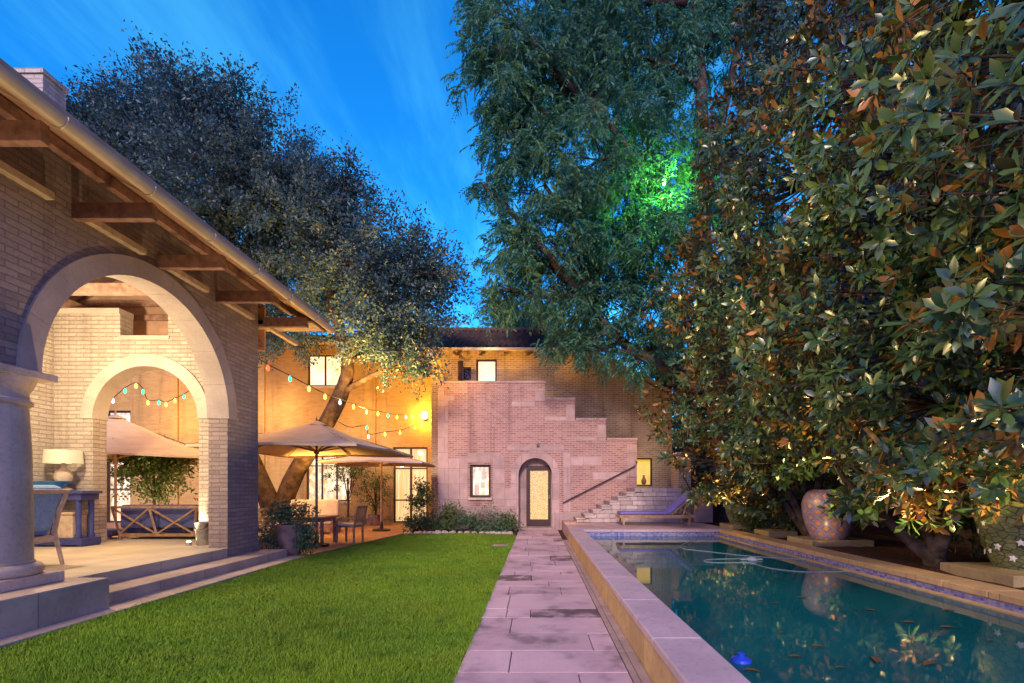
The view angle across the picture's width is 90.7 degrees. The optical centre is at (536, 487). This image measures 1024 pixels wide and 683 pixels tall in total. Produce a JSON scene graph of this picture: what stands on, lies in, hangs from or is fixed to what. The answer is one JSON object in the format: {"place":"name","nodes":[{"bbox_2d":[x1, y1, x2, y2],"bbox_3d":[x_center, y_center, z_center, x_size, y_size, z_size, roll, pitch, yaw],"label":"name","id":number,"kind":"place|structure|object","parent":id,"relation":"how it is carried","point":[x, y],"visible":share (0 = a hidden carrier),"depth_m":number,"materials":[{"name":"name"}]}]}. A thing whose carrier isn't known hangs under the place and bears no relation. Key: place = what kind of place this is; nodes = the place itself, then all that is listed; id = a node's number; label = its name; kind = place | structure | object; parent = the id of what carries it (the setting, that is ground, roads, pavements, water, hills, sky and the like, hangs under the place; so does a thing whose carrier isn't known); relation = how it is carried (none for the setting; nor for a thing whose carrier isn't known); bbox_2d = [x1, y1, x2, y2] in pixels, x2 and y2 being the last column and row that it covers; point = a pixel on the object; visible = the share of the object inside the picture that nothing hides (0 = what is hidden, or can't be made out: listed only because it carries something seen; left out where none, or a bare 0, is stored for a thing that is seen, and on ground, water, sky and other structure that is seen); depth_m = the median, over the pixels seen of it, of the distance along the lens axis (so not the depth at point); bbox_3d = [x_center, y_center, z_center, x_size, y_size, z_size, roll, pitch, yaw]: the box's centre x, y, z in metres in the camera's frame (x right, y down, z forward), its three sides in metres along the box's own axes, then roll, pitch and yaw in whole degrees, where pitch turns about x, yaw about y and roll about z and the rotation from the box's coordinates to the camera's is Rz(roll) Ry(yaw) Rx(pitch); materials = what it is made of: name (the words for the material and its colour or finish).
{"place":"outdoors","nodes":[
{"label":"outdoors","id":0,"kind":"place"},
{"bbox_2d":[0,532,516,682],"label":"lawn","id":1,"kind":"structure","parent":0,"point":[333,659],"depth_m":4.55,"materials":[{"name":"green plant"}]},
{"bbox_2d":[493,544,508,545],"bbox_3d":[-0.920,1.458,12.875,0.400,0.025,0.250,0,0,0],"label":"valve box lid","id":2,"kind":"object","parent":1,"relation":"on","point":[500,544],"visible":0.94,"depth_m":12.92,"materials":[{"name":"stone"}]},
{"bbox_2d":[107,523,424,556],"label":"patio","id":3,"kind":"structure","parent":0,"point":[370,535],"depth_m":15.47,"materials":[{"name":"brick"}]},
{"bbox_2d":[107,433,198,504],"bbox_3d":[-11.666,-0.135,15.592,2.937,3.180,2.389,0,0,0],"label":"tree","id":4,"kind":"object","parent":3,"relation":"on","point":[164,469],"visible":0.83,"depth_m":15.32,"materials":[{"name":"green plant"}]},
{"bbox_2d":[107,411,198,527],"bbox_3d":[-11.350,-0.315,13.600,4.609,3.540,4.609,0,0,-38],"label":"patio umbrella","id":5,"kind":"object","parent":3,"relation":"on","point":[125,438],"visible":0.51,"depth_m":12.94,"materials":[{"name":"fabric"}]},
{"bbox_2d":[258,508,277,548],"bbox_3d":[-6.360,0.965,12.055,0.590,0.981,0.632,0,0,12],"label":"dining chair","id":6,"kind":"object","parent":3,"relation":"on","point":[260,521],"visible":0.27,"depth_m":11.79,"materials":[{"name":"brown wood"}]},
{"bbox_2d":[61,19,484,516],"bbox_3d":[-9.567,-6.592,16.575,15.784,16.472,7.853,0,0,0],"label":"live oak","id":7,"kind":"object","parent":3,"relation":"on","point":[301,210],"visible":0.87,"depth_m":15.56,"materials":[{"name":"green plant"}]},
{"bbox_2d":[112,383,188,406],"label":"string lights","id":8,"kind":"object","parent":7,"relation":"hanging from","point":[125,391],"visible":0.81,"depth_m":14.90,"materials":[{"name":"glass"}]},
{"bbox_2d":[258,497,323,555],"bbox_3d":[-5.411,0.875,11.101,1.488,1.380,0.941,0,0,0],"label":"potted plant","id":9,"kind":"object","parent":3,"relation":"on","point":[293,537],"visible":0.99,"depth_m":10.97,"materials":[{"name":"green plant"}]},
{"bbox_2d":[185,416,413,547],"bbox_3d":[-5.500,-0.165,12.600,3.707,3.240,4.008,0,0,3],"label":"patio umbrella","id":10,"kind":"object","parent":3,"relation":"on","point":[316,439],"visible":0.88,"depth_m":12.47,"materials":[{"name":"fabric"}]},
{"bbox_2d":[260,515,339,541],"bbox_3d":[-6.175,1.093,13.210,1.650,0.725,0.980,0,0,0],"label":"dining table","id":11,"kind":"object","parent":3,"relation":"on","point":[322,519],"visible":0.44,"depth_m":12.81,"materials":[{"name":"brown wood"}]},
{"bbox_2d":[260,500,340,533],"bbox_3d":[-7.600,0.917,16.300,2.300,1.075,0.800,0,0,0],"label":"outdoor sofa","id":12,"kind":"object","parent":3,"relation":"on","point":[329,507],"visible":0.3,"depth_m":16.45,"materials":[{"name":"beige fabric"}]},
{"bbox_2d":[321,457,373,516],"bbox_3d":[-7.444,-0.095,19.529,2.126,3.093,1.685,0,0,-22],"label":"tree","id":13,"kind":"object","parent":3,"relation":"on","point":[351,475],"visible":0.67,"depth_m":19.51,"materials":[{"name":"green plant"}]},
{"bbox_2d":[335,505,367,543],"bbox_3d":[-4.954,0.965,13.494,0.632,0.981,0.590,0,0,8],"label":"dining chair","id":14,"kind":"object","parent":3,"relation":"on","point":[354,524],"visible":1,"depth_m":13.32,"materials":[{"name":"brown wood"}]},
{"bbox_2d":[338,513,398,524],"bbox_3d":[-7.909,1.342,20.258,4.840,0.880,1.090,0,0,0],"label":"flower bed","id":15,"kind":"object","parent":3,"relation":"on","point":[366,521],"visible":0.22,"depth_m":20.15,"materials":[{"name":"green plant"}]},
{"bbox_2d":[355,471,395,524],"bbox_3d":[-6.380,0.393,19.907,1.510,2.124,1.230,0,0,0],"label":"tree","id":16,"kind":"object","parent":3,"relation":"on","point":[373,519],"visible":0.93,"depth_m":19.72,"materials":[{"name":"green plant"}]},
{"bbox_2d":[318,444,435,530],"bbox_3d":[-5.300,-0.015,17.200,3.246,2.940,3.246,0,0,-4],"label":"patio umbrella","id":17,"kind":"object","parent":3,"relation":"on","point":[353,461],"visible":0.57,"depth_m":17.04,"materials":[{"name":"fabric"}]},
{"bbox_2d":[283,504,306,523],"bbox_3d":[-6.908,0.965,14.346,0.590,0.981,0.632,0,0,-10],"label":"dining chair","id":18,"kind":"object","parent":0,"point":[299,508],"visible":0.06,"depth_m":14.62,"materials":[{"name":"brown wood"}]},
{"bbox_2d":[411,529,517,534],"bbox_3d":[-2.470,1.508,16.850,3.620,0.085,2.300,0,0,0],"label":"planting bed","id":19,"kind":"object","parent":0,"point":[514,533],"visible":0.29,"depth_m":17.41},
{"bbox_2d":[397,511,432,532],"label":"bed shrub","id":20,"kind":"object","parent":19,"relation":"on","point":[410,522],"visible":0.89,"depth_m":16.66,"materials":[{"name":"green plant"}]},
{"bbox_2d":[403,475,440,529],"bbox_3d":[-3.933,0.501,17.409,1.252,1.956,1.265,0,0,0],"label":"tall shrub","id":21,"kind":"object","parent":19,"relation":"on","point":[422,490],"visible":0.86,"depth_m":17.42,"materials":[{"name":"green plant"}]},
{"bbox_2d":[412,508,450,530],"bbox_3d":[-3.514,1.191,17.105,1.442,1.087,1.219,0,0,-19],"label":"bed shrub","id":22,"kind":"object","parent":19,"relation":"on","point":[431,513],"visible":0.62,"depth_m":16.97,"materials":[{"name":"green plant"}]},
{"bbox_2d":[423,519,459,531],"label":"bed shrub","id":23,"kind":"object","parent":19,"relation":"on","point":[435,527],"visible":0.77,"depth_m":16.68,"materials":[{"name":"green plant"}]},
{"bbox_2d":[437,499,469,530],"bbox_3d":[-2.873,1.006,17.299,1.223,1.331,0.979,0,0,0],"label":"bed shrub","id":24,"kind":"object","parent":19,"relation":"on","point":[448,508],"visible":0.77,"depth_m":17.22,"materials":[{"name":"green plant"}]},
{"bbox_2d":[453,510,489,531],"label":"bed shrub","id":25,"kind":"object","parent":19,"relation":"on","point":[470,521],"visible":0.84,"depth_m":16.96,"materials":[{"name":"green plant"}]},
{"bbox_2d":[472,502,509,531],"bbox_3d":[-1.564,1.063,17.131,1.249,1.238,1.052,0,0,-29],"label":"bed shrub","id":26,"kind":"object","parent":19,"relation":"on","point":[492,514],"visible":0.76,"depth_m":17.02,"materials":[{"name":"green plant"}]},
{"bbox_2d":[477,518,515,531],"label":"bed shrub","id":27,"kind":"object","parent":19,"relation":"on","point":[489,527],"visible":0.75,"depth_m":16.59,"materials":[{"name":"green plant"}]},
{"bbox_2d":[491,509,523,532],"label":"bed shrub","id":28,"kind":"object","parent":19,"relation":"on","point":[508,519],"visible":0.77,"depth_m":16.93,"materials":[{"name":"green plant"}]},
{"bbox_2d":[0,0,1023,439],"label":"sky","id":29,"kind":"structure","parent":0,"point":[372,71],"materials":[{"name":"blue"}]},
{"bbox_2d":[453,530,632,682],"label":"path","id":30,"kind":"structure","parent":0,"point":[555,636],"depth_m":5.28,"materials":[{"name":"stone"}]},
{"bbox_2d":[562,520,723,540],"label":"pool deck","id":31,"kind":"structure","parent":0,"point":[566,524],"depth_m":15.26,"materials":[{"name":"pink stone"}]},
{"bbox_2d":[573,452,712,521],"bbox_3d":[3.533,-0.036,17.215,4.495,2.327,1.490,0,0,0],"label":"garden stair","id":32,"kind":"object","parent":31,"relation":"on","point":[646,499],"visible":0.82,"depth_m":16.51,"materials":[{"name":"stone"}]},
{"bbox_2d":[616,491,693,525],"bbox_3d":[3.615,0.610,15.360,2.311,1.054,0.720,0,0,0],"label":"pool lounger","id":33,"kind":"object","parent":31,"relation":"on","point":[670,510],"visible":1,"depth_m":15.03,"materials":[{"name":"purple fabric"}]},
{"bbox_2d":[590,536,1023,682],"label":"pool water","id":34,"kind":"structure","parent":0,"point":[726,611],"depth_m":4.99,"materials":[{"name":"teal liquid"}]},
{"bbox_2d":[730,652,751,663],"bbox_3d":[1.533,1.282,3.795,0.150,0.095,0.150,0,0,0],"label":"chlorine float","id":35,"kind":"object","parent":34,"relation":"on","point":[740,658],"visible":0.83,"depth_m":3.76,"materials":[{"name":"blue plastic"}]},
{"bbox_2d":[680,537,803,559],"bbox_3d":[3.888,1.294,11.012,1.582,0.009,4.262,0,0,-8],"label":"pool hose","id":36,"kind":"object","parent":34,"relation":"on","point":[735,554],"visible":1,"depth_m":9.81,"materials":[{"name":"white plastic"}]},
{"bbox_2d":[740,557,762,560],"bbox_3d":[3.850,1.275,9.043,0.405,0.090,0.220,0,0,0],"label":"pool skimmer","id":37,"kind":"object","parent":34,"relation":"on","point":[751,559],"visible":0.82,"depth_m":9.00,"materials":[{"name":"white plastic"}]},
{"bbox_2d":[704,558,847,571],"bbox_3d":[3.913,1.294,8.461,1.416,0.009,1.910,0,0,-24],"label":"pool hose","id":38,"kind":"object","parent":34,"relation":"on","point":[760,565],"visible":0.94,"depth_m":8.75,"materials":[{"name":"white plastic"}]},
{"bbox_2d":[871,656,880,662],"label":"floating leaf","id":39,"kind":"object","parent":34,"relation":"on","point":[876,659],"visible":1,"depth_m":3.80,"materials":[{"name":"brown plant"}]},
{"bbox_2d":[923,660,936,664],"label":"floating leaf","id":40,"kind":"object","parent":34,"relation":"on","point":[926,662],"visible":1,"depth_m":3.73,"materials":[{"name":"brown plant"}]},
{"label":"ground","id":41,"kind":"structure","parent":0,"visible":0},
{"bbox_2d":[0,556,302,648],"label":"lawn kerb","id":42,"kind":"structure","parent":41,"relation":"on","point":[113,608],"depth_m":6.57,"materials":[{"name":"stone"}]},
{"bbox_2d":[34,533,278,583],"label":"porch floor","id":43,"kind":"structure","parent":41,"relation":"on","point":[114,559],"depth_m":8.45,"materials":[{"name":"stone"}]},
{"bbox_2d":[33,485,69,564],"bbox_3d":[-7.369,0.546,7.150,0.885,1.179,0.727,0,0,0],"label":"porch armchair","id":44,"kind":"object","parent":43,"relation":"on","point":[46,502],"visible":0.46,"depth_m":7.31,"materials":[{"name":"blue fabric"}]},
{"bbox_2d":[34,490,102,546],"bbox_3d":[-9.210,0.590,9.890,1.020,1.080,0.460,0,0,0],"label":"console table","id":45,"kind":"object","parent":43,"relation":"on","point":[90,538],"visible":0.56,"depth_m":9.75,"materials":[{"name":"blue paint"}]},
{"bbox_2d":[33,481,72,487],"bbox_3d":[-9.420,-0.043,9.770,0.660,0.185,0.660,0,0,0],"label":"serving bowl","id":46,"kind":"object","parent":45,"relation":"on","point":[62,484],"visible":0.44,"depth_m":9.61,"materials":[{"name":"blue ceramic"}]},
{"bbox_2d":[42,449,83,490],"bbox_3d":[-9.300,-0.345,9.920,0.600,0.790,0.600,0,0,0],"label":"table lamp","id":47,"kind":"object","parent":45,"relation":"on","point":[62,457],"visible":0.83,"depth_m":9.79,"materials":[{"name":"beige fabric"}]},
{"bbox_2d":[53,512,87,537],"bbox_3d":[-9.150,0.720,9.900,0.410,0.500,0.350,0,0,0],"label":"storage box","id":48,"kind":"object","parent":45,"relation":"on","point":[66,527],"visible":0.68,"depth_m":9.74,"materials":[{"name":"brown wood"}]},
{"bbox_2d":[107,528,129,538],"bbox_3d":[-9.755,1.030,11.400,0.790,0.200,0.600,0,0,0],"label":"ottoman","id":49,"kind":"object","parent":43,"relation":"on","point":[111,532],"visible":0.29,"depth_m":11.20,"materials":[{"name":"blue fabric"}]},
{"bbox_2d":[110,505,198,538],"bbox_3d":[-7.975,0.750,11.488,2.734,0.760,0.923,0,0,0],"label":"lattice sofa","id":50,"kind":"object","parent":43,"relation":"on","point":[158,520],"visible":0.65,"depth_m":11.19,"materials":[{"name":"brown wood"}]},
{"bbox_2d":[194,521,208,545],"bbox_3d":[-6.620,0.900,10.000,0.300,0.460,0.300,0,0,0],"label":"metal bucket","id":51,"kind":"object","parent":43,"relation":"on","point":[201,533],"visible":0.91,"depth_m":9.90,"materials":[{"name":"silver metal"}]},
{"bbox_2d":[0,58,335,638],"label":"brick loggia","id":52,"kind":"object","parent":41,"relation":"on","point":[118,270],"visible":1,"depth_m":7.70,"materials":[{"name":"brick"}]},
{"bbox_2d":[258,358,422,418],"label":"string lights","id":53,"kind":"object","parent":52,"relation":"hanging from","point":[290,379],"visible":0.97,"depth_m":13.23,"materials":[{"name":"glass"}]},
{"bbox_2d":[109,549,286,604],"bbox_3d":[-5.555,1.425,8.325,0.490,0.250,4.850,0,0,0],"label":"porch step","id":54,"kind":"object","parent":41,"relation":"on","point":[134,588],"visible":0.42,"depth_m":7.77,"materials":[{"name":"stone"}]},
{"bbox_2d":[107,327,672,530],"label":"brick house","id":55,"kind":"structure","parent":41,"relation":"on","point":[522,435],"depth_m":19.60,"materials":[{"name":"brown brick"}]},
{"bbox_2d":[107,411,130,522],"bbox_3d":[-17.425,-0.885,21.160,1.050,4.670,0.160,0,0,0],"label":"tall door","id":56,"kind":"structure","parent":55,"relation":"in","point":[126,414],"depth_m":21.24,"materials":[{"name":"white glass"}]},
{"bbox_2d":[306,355,340,387],"bbox_3d":[-8.850,-4.855,21.110,1.520,1.390,0.300,0,0,0],"label":"window","id":57,"kind":"structure","parent":55,"relation":"in","point":[323,374],"depth_m":21.26,"materials":[{"name":"white glass"}]},
{"bbox_2d":[307,457,351,502],"bbox_3d":[-8.675,-0.430,21.110,1.970,2.140,0.300,0,0,0],"label":"window","id":58,"kind":"structure","parent":55,"relation":"in","point":[324,486],"depth_m":21.26,"materials":[{"name":"white glass"}]},
{"bbox_2d":[330,416,422,438],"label":"string lights","id":59,"kind":"object","parent":55,"relation":"hanging from","point":[368,436],"visible":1,"depth_m":16.94,"materials":[{"name":"glass"}]},
{"bbox_2d":[394,447,427,522],"bbox_3d":[-5.265,-0.125,21.158,1.430,3.150,0.237,0,0,0],"label":"french door","id":60,"kind":"structure","parent":55,"relation":"in","point":[404,480],"depth_m":21.23,"materials":[{"name":"beige glass"}]},
{"bbox_2d":[422,410,427,420],"bbox_3d":[-4.620,-2.997,20.844,0.220,0.394,0.302,0,0,0],"label":"wall lantern","id":61,"kind":"object","parent":55,"relation":"attached to","point":[425,414],"depth_m":20.73,"materials":[{"name":"glass"}]},
{"bbox_2d":[464,367,470,379],"bbox_3d":[-2.710,-4.450,19.695,0.300,0.500,0.070,0,0,0],"label":"window","id":62,"kind":"structure","parent":55,"relation":"in","point":[464,367],"depth_m":19.66,"materials":[{"name":"black glass"}]},
{"bbox_2d":[468,465,491,499],"bbox_3d":[-2.020,-0.200,18.165,0.860,1.260,0.470,0,0,0],"label":"window","id":63,"kind":"structure","parent":55,"relation":"in","point":[480,475],"depth_m":18.36,"materials":[{"name":"white glass"}]},
{"bbox_2d":[476,360,496,380],"bbox_3d":[-1.960,-4.525,19.740,0.800,0.950,0.160,0,0,0],"label":"window","id":64,"kind":"structure","parent":55,"relation":"in","point":[486,370],"depth_m":19.82,"materials":[{"name":"white glass"}]},
{"bbox_2d":[526,466,550,525],"bbox_3d":[0.057,0.285,18.364,0.885,2.190,0.132,0,0,0],"label":"door","id":65,"kind":"structure","parent":55,"relation":"in","point":[538,478],"depth_m":18.41,"materials":[{"name":"beige glass"}]},
{"bbox_2d":[637,458,651,485],"bbox_3d":[4.085,-0.620,19.759,0.770,1.080,0.197,0,0,0],"label":"window","id":66,"kind":"structure","parent":55,"relation":"in","point":[644,465],"depth_m":19.82,"materials":[{"name":"yellow glass"}]},
{"bbox_2d":[466,268,582,346],"bbox_3d":[-0.561,-4.976,26.855,6.319,13.026,6.361,0,0,-37],"label":"background tree","id":67,"kind":"object","parent":41,"relation":"on","point":[521,322],"visible":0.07,"depth_m":25.73,"materials":[{"name":"green plant"}]},
{"bbox_2d":[563,540,651,682],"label":"path edge strip","id":68,"kind":"object","parent":41,"relation":"on","point":[635,668],"visible":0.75,"depth_m":5.26,"materials":[{"name":"stone"}]},
{"bbox_2d":[569,533,678,682],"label":"pool wall","id":69,"kind":"structure","parent":41,"relation":"on","point":[656,668],"depth_m":4.78,"materials":[{"name":"beige stone"}]},
{"bbox_2d":[568,528,750,682],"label":"pool coping","id":70,"kind":"object","parent":69,"relation":"on","point":[685,651],"visible":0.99,"depth_m":4.23,"materials":[{"name":"stone"}]},
{"bbox_2d":[586,532,1023,613],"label":"pool tile band","id":71,"kind":"object","parent":69,"relation":"attached to","point":[991,602],"visible":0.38,"depth_m":7.91,"materials":[{"name":"blue tile"}]},
{"bbox_2d":[716,535,1023,617],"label":"pool ledge","id":72,"kind":"object","parent":71,"relation":"attached to","point":[1009,612],"visible":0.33,"depth_m":6.72,"materials":[{"name":"beige stone"}]},
{"bbox_2d":[719,530,1023,606],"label":"pool edge","id":73,"kind":"object","parent":71,"relation":"on","point":[997,592],"visible":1,"depth_m":6.90,"materials":[{"name":"beige stone"}]},
{"bbox_2d":[636,207,859,489],"bbox_3d":[10.276,-5.274,22.367,13.662,13.621,10.874,0,0,0],"label":"background tree","id":74,"kind":"object","parent":41,"relation":"on","point":[700,393],"visible":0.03,"depth_m":20.78,"materials":[{"name":"green plant"}]},
{"bbox_2d":[700,517,1023,590],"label":"soil bed","id":75,"kind":"object","parent":41,"relation":"on","point":[893,550],"visible":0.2,"depth_m":9.17,"materials":[{"name":"brown soil"}]},
{"bbox_2d":[440,0,810,522],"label":"feathery tree","id":76,"kind":"object","parent":75,"relation":"on","point":[566,63],"visible":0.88,"depth_m":15.94,"materials":[{"name":"green plant"}]},
{"bbox_2d":[720,523,770,528],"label":"stone slab","id":77,"kind":"structure","parent":75,"relation":"on","point":[729,525],"depth_m":14.00,"materials":[{"name":"beige stone"}]},
{"bbox_2d":[725,491,757,524],"bbox_3d":[5.850,0.560,14.450,0.900,0.950,0.900,0,0,0],"label":"mosaic urn","id":78,"kind":"object","parent":77,"relation":"on","point":[728,509],"visible":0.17,"depth_m":14.27,"materials":[{"name":"green ceramic"}]},
{"bbox_2d":[728,510,776,531],"bbox_3d":[5.759,0.890,13.456,1.294,1.128,1.350,0,0,0],"label":"pool shrub","id":79,"kind":"object","parent":75,"relation":"on","point":[753,524],"visible":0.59,"depth_m":13.32,"materials":[{"name":"green plant"}]},
{"bbox_2d":[754,529,797,537],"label":"stone slab","id":80,"kind":"structure","parent":75,"relation":"on","point":[776,533],"depth_m":12.01,"materials":[{"name":"beige stone"}]},
{"bbox_2d":[762,480,834,530],"bbox_3d":[6.538,0.549,12.365,2.374,1.782,2.012,0,0,-27],"label":"pool shrub","id":81,"kind":"object","parent":75,"relation":"on","point":[783,515],"visible":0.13,"depth_m":12.33,"materials":[{"name":"green plant"}]},
{"bbox_2d":[672,445,982,547],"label":"garden wall","id":82,"kind":"structure","parent":75,"relation":"on","point":[872,529],"depth_m":12.68,"materials":[{"name":"brick"}]},
{"bbox_2d":[633,0,1023,535],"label":"magnolia tree","id":83,"kind":"object","parent":75,"relation":"on","point":[759,469],"visible":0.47,"depth_m":10.84,"materials":[{"name":"green plant"}]},
{"bbox_2d":[787,536,873,546],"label":"stone slab","id":84,"kind":"structure","parent":75,"relation":"on","point":[848,541],"depth_m":9.95,"materials":[{"name":"beige stone"}]},
{"bbox_2d":[801,490,854,539],"bbox_3d":[5.980,0.535,10.350,1.000,1.000,1.000,0,0,0],"label":"mosaic urn","id":85,"kind":"object","parent":84,"relation":"on","point":[818,525],"visible":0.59,"depth_m":10.06,"materials":[{"name":"purple ceramic"}]},
{"bbox_2d":[726,0,1023,567],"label":"magnolia tree","id":86,"kind":"object","parent":75,"relation":"on","point":[902,481],"visible":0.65,"depth_m":6.93,"materials":[{"name":"green plant"}]},
{"bbox_2d":[837,0,1023,505],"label":"magnolia tree","id":87,"kind":"object","parent":75,"relation":"on","point":[937,311],"visible":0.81,"depth_m":4.63,"materials":[{"name":"green plant"}]},
{"bbox_2d":[876,459,988,561],"bbox_3d":[7.233,0.412,8.166,2.172,2.040,3.454,0,0,0],"label":"pool shrub","id":88,"kind":"object","parent":75,"relation":"on","point":[968,523],"visible":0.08,"depth_m":8.27,"materials":[{"name":"green plant"}]},
{"bbox_2d":[940,562,1023,587],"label":"stone slab","id":89,"kind":"structure","parent":75,"relation":"on","point":[986,571],"depth_m":6.41,"materials":[{"name":"beige stone"}]},
{"bbox_2d":[968,471,1023,570],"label":"mosaic urn","id":90,"kind":"object","parent":89,"relation":"on","point":[1002,542],"visible":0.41,"depth_m":6.37,"materials":[{"name":"green ceramic"}]},
{"bbox_2d":[757,125,1022,522],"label":"background tree","id":91,"kind":"object","parent":41,"relation":"on","point":[901,429],"visible":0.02,"depth_m":14.48,"materials":[{"name":"green plant"}]}
]}

